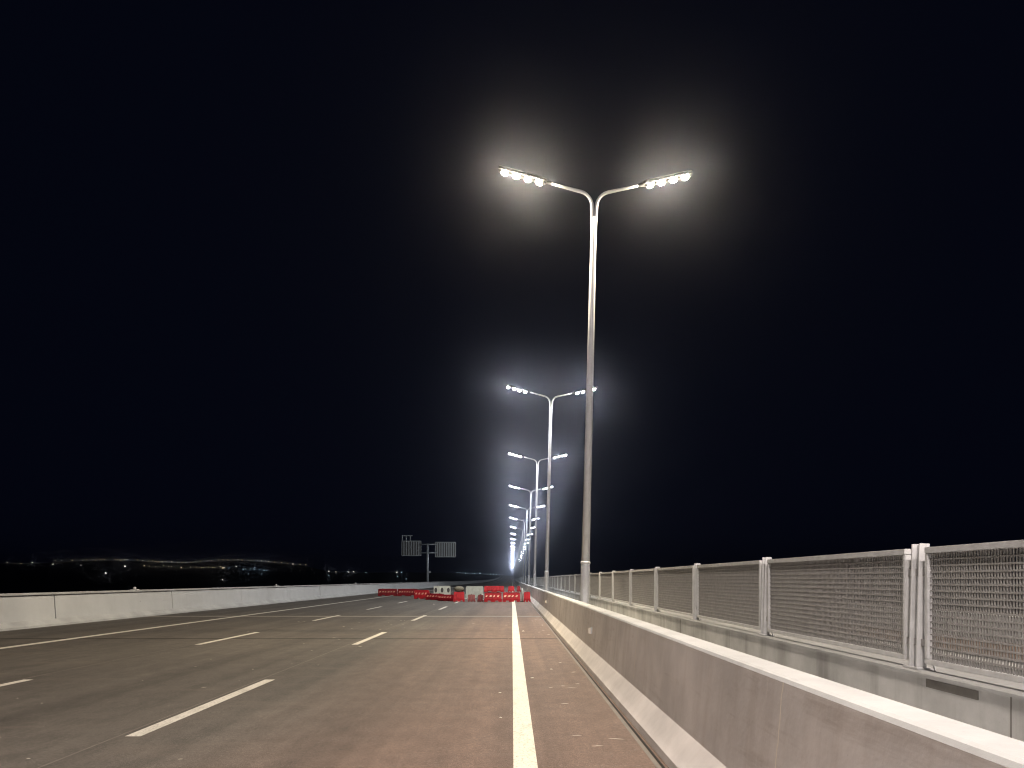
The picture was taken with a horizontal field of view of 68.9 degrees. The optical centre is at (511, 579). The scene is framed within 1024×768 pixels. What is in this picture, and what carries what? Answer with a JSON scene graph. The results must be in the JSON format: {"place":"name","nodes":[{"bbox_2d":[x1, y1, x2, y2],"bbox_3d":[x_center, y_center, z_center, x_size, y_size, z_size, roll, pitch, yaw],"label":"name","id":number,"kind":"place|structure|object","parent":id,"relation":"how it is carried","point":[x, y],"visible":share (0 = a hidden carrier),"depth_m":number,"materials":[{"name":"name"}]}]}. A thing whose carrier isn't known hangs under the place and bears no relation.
{"place":"outdoors","nodes":[
{"label":"outdoors","id":0,"kind":"place"},
{"bbox_2d":[0,561,532,593],"bbox_3d":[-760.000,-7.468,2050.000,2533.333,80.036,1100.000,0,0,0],"label":"hills","id":1,"kind":"structure","parent":0,"point":[73,576],"depth_m":1727.86,"materials":[{"name":"black"}]},
{"bbox_2d":[0,576,668,767],"bbox_3d":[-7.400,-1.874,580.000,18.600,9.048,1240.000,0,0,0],"label":"road","id":2,"kind":"structure","parent":0,"point":[407,703],"depth_m":10.25,"materials":[{"name":"grey asphalt"}]},
{"bbox_2d":[4,608,369,682],"bbox_3d":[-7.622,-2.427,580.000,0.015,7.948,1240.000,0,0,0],"label":"lane seam","id":3,"kind":"object","parent":2,"relation":"on","point":[157,651],"visible":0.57,"depth_m":15.62,"materials":[{"name":"black asphalt"}]},
{"bbox_2d":[0,583,482,648],"bbox_3d":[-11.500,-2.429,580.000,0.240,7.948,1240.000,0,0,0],"label":"edge line","id":4,"kind":"object","parent":2,"relation":"on","point":[160,626],"visible":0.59,"depth_m":23.10,"materials":[{"name":"white paint"}]},
{"bbox_2d":[0,575,501,630],"bbox_3d":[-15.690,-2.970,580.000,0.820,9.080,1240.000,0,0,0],"label":"parapet wall","id":5,"kind":"structure","parent":2,"relation":"on","point":[18,611],"depth_m":31.81,"materials":[{"name":"concrete"}]},
{"bbox_2d":[0,578,505,685],"bbox_3d":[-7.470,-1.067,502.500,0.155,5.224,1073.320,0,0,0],"label":"lane dashes","id":6,"kind":"object","parent":2,"relation":"on","point":[9,683],"visible":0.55,"depth_m":18.93,"materials":[{"name":"white paint"}]},
{"bbox_2d":[38,582,504,767],"bbox_3d":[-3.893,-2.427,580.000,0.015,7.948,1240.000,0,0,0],"label":"lane seam","id":7,"kind":"object","parent":2,"relation":"on","point":[189,707],"visible":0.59,"depth_m":8.56,"materials":[{"name":"black asphalt"}]},
{"bbox_2d":[0,638,559,638],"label":"cross seam","id":8,"kind":"object","parent":2,"relation":"on","point":[278,638],"visible":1,"depth_m":19.60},
{"bbox_2d":[127,581,506,735],"bbox_3d":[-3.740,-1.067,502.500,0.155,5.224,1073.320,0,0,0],"label":"lane dashes","id":9,"kind":"object","parent":2,"relation":"on","point":[151,728],"visible":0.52,"depth_m":9.09,"materials":[{"name":"white paint"}]},
{"bbox_2d":[148,616,541,616],"bbox_3d":[-6.990,1.546,31.375,16.520,0.001,0.750,0,0,0],"label":"expansion joint","id":10,"kind":"object","parent":2,"relation":"on","point":[343,616],"visible":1,"depth_m":31.25,"materials":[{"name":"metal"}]},
{"bbox_2d":[378,589,396,595],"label":"road block","id":11,"kind":"object","parent":2,"relation":"on","point":[387,592],"depth_m":70.53,"materials":[{"name":"red plastic"}]},
{"bbox_2d":[397,589,417,595],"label":"road block","id":12,"kind":"object","parent":2,"relation":"on","point":[407,592],"depth_m":70.03,"materials":[{"name":"red plastic"}]},
{"bbox_2d":[414,590,429,598],"bbox_3d":[-7.295,1.188,60.515,1.234,0.725,0.470,0,0,7],"label":"road block","id":13,"kind":"object","parent":2,"relation":"on","point":[420,594],"depth_m":60.35,"materials":[{"name":"red plastic"}]},
{"bbox_2d":[401,535,455,581],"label":"road sign","id":14,"kind":"object","parent":2,"relation":"on","point":[442,549],"visible":1,"depth_m":139.97,"materials":[{"name":"metal"}]},
{"bbox_2d":[425,593,439,599],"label":"road block","id":15,"kind":"object","parent":2,"relation":"on","point":[431,596],"depth_m":57.16,"materials":[{"name":"red plastic"}]},
{"bbox_2d":[438,594,456,600],"bbox_3d":[-4.712,1.308,54.217,1.450,0.485,0.470,0,0,36],"label":"road block","id":16,"kind":"object","parent":2,"relation":"on","point":[443,597],"depth_m":54.08,"materials":[{"name":"red plastic"}]},
{"bbox_2d":[453,591,464,601],"bbox_3d":[-3.730,1.192,52.615,0.793,0.715,0.470,0,0,-3],"label":"road block","id":17,"kind":"object","parent":2,"relation":"on","point":[458,596],"depth_m":52.43,"materials":[{"name":"red plastic"}]},
{"bbox_2d":[454,586,463,591],"bbox_3d":[-3.727,0.660,52.625,0.720,0.410,0.407,0,0,0],"label":"sandbag","id":18,"kind":"object","parent":17,"relation":"on","point":[458,588],"visible":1,"depth_m":52.48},
{"bbox_2d":[468,594,474,601],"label":"road block","id":19,"kind":"object","parent":2,"relation":"on","point":[471,597],"depth_m":52.23,"materials":[{"name":"red plastic"}]},
{"bbox_2d":[466,586,483,597],"bbox_3d":[-3.156,1.042,63.215,1.518,1.015,0.470,0,0,2],"label":"white block","id":20,"kind":"object","parent":2,"relation":"on","point":[476,591],"depth_m":63.05,"materials":[{"name":"plastic"}]},
{"bbox_2d":[477,594,483,601],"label":"road block","id":21,"kind":"object","parent":2,"relation":"on","point":[480,598],"depth_m":52.23,"materials":[{"name":"red plastic"}]},
{"bbox_2d":[484,592,501,601],"bbox_3d":[-1.325,1.210,52.215,1.233,0.680,0.470,0,0,0],"label":"road block","id":22,"kind":"object","parent":2,"relation":"on","point":[492,596],"depth_m":52.02,"materials":[{"name":"red plastic"}]},
{"bbox_2d":[484,586,503,591],"bbox_3d":[-1.247,0.645,52.229,1.423,0.445,0.382,0,0,0],"label":"road block","id":23,"kind":"object","parent":22,"relation":"on","point":[493,588],"depth_m":52.08,"materials":[{"name":"red plastic"}]},
{"bbox_2d":[502,592,519,601],"bbox_3d":[-0.042,1.210,52.215,1.243,0.680,0.470,0,0,-1],"label":"road block","id":24,"kind":"object","parent":2,"relation":"on","point":[511,596],"depth_m":52.02,"materials":[{"name":"red plastic"}]},
{"bbox_2d":[508,586,514,591],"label":"road block","id":25,"kind":"object","parent":24,"relation":"on","point":[510,588],"depth_m":52.08,"materials":[{"name":"red plastic"}]},
{"bbox_2d":[512,583,537,767],"bbox_3d":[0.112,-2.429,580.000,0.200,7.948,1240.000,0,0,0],"label":"edge line","id":26,"kind":"object","parent":2,"relation":"on","point":[524,753],"visible":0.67,"depth_m":8.55,"materials":[{"name":"beige paint"}]},
{"bbox_2d":[523,592,530,601],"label":"road block","id":27,"kind":"object","parent":2,"relation":"on","point":[526,596],"depth_m":51.82,"materials":[{"name":"red plastic"}]},
{"bbox_2d":[521,591,661,767],"bbox_3d":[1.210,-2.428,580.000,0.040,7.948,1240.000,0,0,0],"label":"gutter line","id":28,"kind":"object","parent":2,"relation":"on","point":[650,756],"visible":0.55,"depth_m":8.62,"materials":[{"name":"grey concrete"}]},
{"bbox_2d":[530,602,664,767],"bbox_3d":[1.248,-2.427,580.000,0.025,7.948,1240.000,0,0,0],"label":"gutter seam","id":29,"kind":"object","parent":2,"relation":"on","point":[647,747],"visible":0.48,"depth_m":8.59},
{"bbox_2d":[513,577,1023,767],"bbox_3d":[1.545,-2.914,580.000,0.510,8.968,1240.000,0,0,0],"label":"concrete barrier","id":30,"kind":"object","parent":2,"relation":"on","point":[680,700],"visible":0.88,"depth_m":4.91,"materials":[{"name":"grey concrete"}]},
{"bbox_2d":[506,384,596,590],"bbox_3d":[2.348,-5.539,47.800,5.853,13.802,0.480,1,0,0],"label":"street lamp","id":31,"kind":"object","parent":30,"relation":"on","point":[546,580],"visible":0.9,"depth_m":47.71,"materials":[{"name":"metal"}]},
{"bbox_2d":[498,165,691,603],"bbox_3d":[2.348,-5.539,22.600,5.853,13.802,0.480,1,0,0],"label":"street lamp","id":32,"kind":"object","parent":30,"relation":"on","point":[585,562],"visible":0.97,"depth_m":22.51,"materials":[{"name":"metal"}]},
{"bbox_2d":[434,586,450,594],"bbox_3d":[-5.816,1.028,62.215,1.446,1.045,0.470,0,0,-2],"label":"white block","id":33,"kind":"object","parent":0,"point":[446,590],"depth_m":62.05,"materials":[{"name":"plastic"}]},
{"bbox_2d":[0,0,1023,587],"label":"sky","id":34,"kind":"structure","parent":0,"point":[274,287],"materials":[{"name":"black"}]},
{"bbox_2d":[511,538,525,581],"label":"street lamp","id":35,"kind":"object","parent":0,"point":[519,561],"visible":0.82,"depth_m":224.09,"materials":[{"name":"metal"}]},
{"bbox_2d":[511,533,531,581],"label":"street lamp","id":36,"kind":"object","parent":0,"point":[520,556],"visible":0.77,"depth_m":198.90,"materials":[{"name":"metal"}]},
{"bbox_2d":[511,526,534,582],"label":"street lamp","id":37,"kind":"object","parent":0,"point":[522,550],"visible":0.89,"depth_m":173.71,"materials":[{"name":"metal"}]},
{"bbox_2d":[510,517,538,582],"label":"street lamp","id":38,"kind":"object","parent":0,"point":[523,547],"visible":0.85,"depth_m":148.51,"materials":[{"name":"metal"}]},
{"bbox_2d":[510,504,544,583],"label":"street lamp","id":39,"kind":"object","parent":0,"point":[526,538],"visible":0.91,"depth_m":123.31,"materials":[{"name":"metal"}]},
{"bbox_2d":[509,484,552,584],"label":"street lamp","id":40,"kind":"object","parent":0,"point":[529,529],"visible":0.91,"depth_m":98.11,"materials":[{"name":"metal"}]},
{"bbox_2d":[508,452,567,586],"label":"street lamp","id":41,"kind":"object","parent":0,"point":[535,550],"visible":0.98,"depth_m":72.91,"materials":[{"name":"metal"}]},
{"bbox_2d":[522,576,1022,659],"bbox_3d":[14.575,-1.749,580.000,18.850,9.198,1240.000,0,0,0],"label":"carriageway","id":42,"kind":"structure","parent":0,"point":[950,639],"depth_m":18.39,"materials":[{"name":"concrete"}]},
{"bbox_2d":[526,583,1023,741],"bbox_3d":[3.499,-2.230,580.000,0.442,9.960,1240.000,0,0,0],"label":"kerb wall","id":43,"kind":"structure","parent":0,"point":[994,705],"depth_m":6.83,"materials":[{"name":"concrete"}]},
{"bbox_2d":[524,540,1023,683],"bbox_3d":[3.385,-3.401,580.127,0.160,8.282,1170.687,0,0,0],"label":"fence","id":44,"kind":"object","parent":43,"relation":"on","point":[801,597],"visible":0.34,"depth_m":7.07,"materials":[{"name":"metal"}]},
{"bbox_2d":[844,604,1022,675],"bbox_3d":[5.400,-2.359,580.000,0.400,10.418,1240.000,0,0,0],"label":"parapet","id":45,"kind":"structure","parent":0,"point":[968,636],"depth_m":8.73,"materials":[{"name":"concrete"}]},
{"bbox_2d":[844,588,1022,613],"bbox_3d":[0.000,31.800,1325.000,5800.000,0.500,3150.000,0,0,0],"label":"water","id":46,"kind":"structure","parent":0,"point":[968,599],"depth_m":1181.18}
]}

